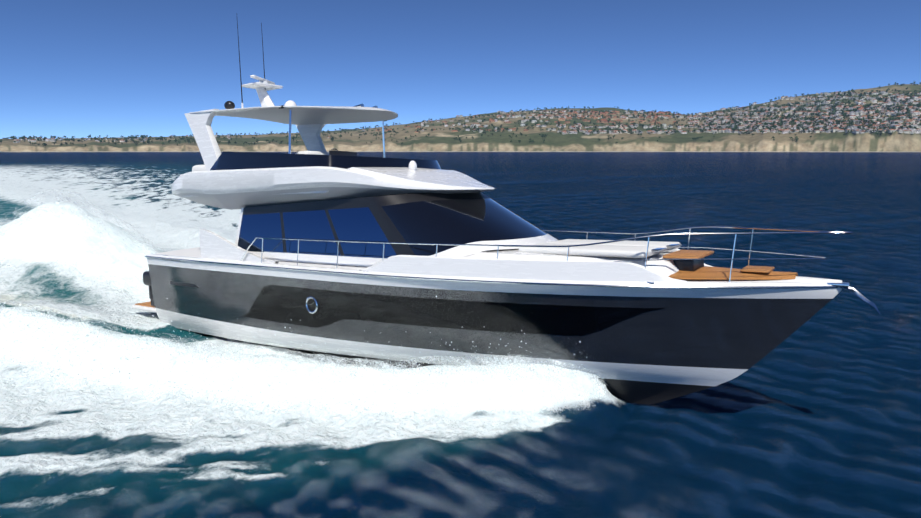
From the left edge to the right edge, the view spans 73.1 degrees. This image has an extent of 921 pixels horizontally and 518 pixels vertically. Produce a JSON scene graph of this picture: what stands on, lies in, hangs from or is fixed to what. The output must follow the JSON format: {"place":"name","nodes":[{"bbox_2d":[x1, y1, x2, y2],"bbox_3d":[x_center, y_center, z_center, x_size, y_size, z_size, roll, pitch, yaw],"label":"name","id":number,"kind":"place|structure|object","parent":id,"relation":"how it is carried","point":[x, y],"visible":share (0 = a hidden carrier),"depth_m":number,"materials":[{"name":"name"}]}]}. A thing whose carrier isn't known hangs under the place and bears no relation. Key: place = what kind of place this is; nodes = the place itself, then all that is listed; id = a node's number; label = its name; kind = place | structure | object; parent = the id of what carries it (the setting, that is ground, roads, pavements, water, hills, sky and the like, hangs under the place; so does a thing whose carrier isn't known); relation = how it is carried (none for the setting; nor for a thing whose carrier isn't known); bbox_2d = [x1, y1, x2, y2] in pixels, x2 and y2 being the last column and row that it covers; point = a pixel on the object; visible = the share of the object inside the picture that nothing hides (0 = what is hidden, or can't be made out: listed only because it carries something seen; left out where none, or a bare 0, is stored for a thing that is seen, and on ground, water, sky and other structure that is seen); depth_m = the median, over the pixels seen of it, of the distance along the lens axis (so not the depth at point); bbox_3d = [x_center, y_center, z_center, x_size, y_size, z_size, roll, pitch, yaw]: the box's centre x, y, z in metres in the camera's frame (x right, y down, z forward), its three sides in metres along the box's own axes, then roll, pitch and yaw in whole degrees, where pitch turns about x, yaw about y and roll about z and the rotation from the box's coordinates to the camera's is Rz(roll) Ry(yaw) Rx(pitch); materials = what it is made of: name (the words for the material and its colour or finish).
{"place":"outdoors","nodes":[
{"label":"outdoors","id":0,"kind":"place"},
{"bbox_2d":[0,152,920,517],"bbox_3d":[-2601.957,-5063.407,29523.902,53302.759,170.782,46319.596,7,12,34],"label":"sea","id":1,"kind":"structure","parent":0,"point":[818,414],"depth_m":11.81,"materials":[{"name":"liquid"}]},
{"bbox_2d":[0,189,609,414],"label":"spray","id":2,"kind":"object","parent":1,"relation":"on","point":[82,235],"visible":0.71,"depth_m":12.89,"materials":[{"name":"white liquid"}]},
{"bbox_2d":[0,212,609,420],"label":"spray droplets","id":3,"kind":"object","parent":1,"relation":"on","point":[239,364],"visible":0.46,"depth_m":12.17,"materials":[{"name":"white liquid"}]},
{"bbox_2d":[131,21,879,404],"bbox_3d":[-1.208,-1.877,14.887,18.880,9.440,4.951,3,7,35],"label":"yacht","id":4,"kind":"object","parent":1,"relation":"on","point":[345,253],"visible":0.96,"depth_m":12.72,"materials":[{"name":"white"}]},
{"bbox_2d":[0,84,920,151],"bbox_3d":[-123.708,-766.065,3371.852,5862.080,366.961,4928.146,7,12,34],"label":"coast terrain","id":5,"kind":"structure","parent":0,"point":[439,140],"depth_m":2579.61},
{"bbox_2d":[0,82,920,146],"bbox_3d":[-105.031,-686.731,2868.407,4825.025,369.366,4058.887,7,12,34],"label":"trees","id":6,"kind":"object","parent":5,"relation":"on","point":[796,109],"visible":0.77,"depth_m":2830.95,"materials":[{"name":"green plant"}]},
{"bbox_2d":[14,91,920,142],"bbox_3d":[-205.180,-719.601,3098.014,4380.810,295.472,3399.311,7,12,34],"label":"houses","id":7,"kind":"structure","parent":5,"relation":"on","point":[853,114],"depth_m":2835.22,"materials":[{"name":"paint"}]},
{"bbox_2d":[0,0,920,138],"label":"sky","id":8,"kind":"structure","parent":0,"point":[69,68],"materials":[{"name":"blue"}]}
]}

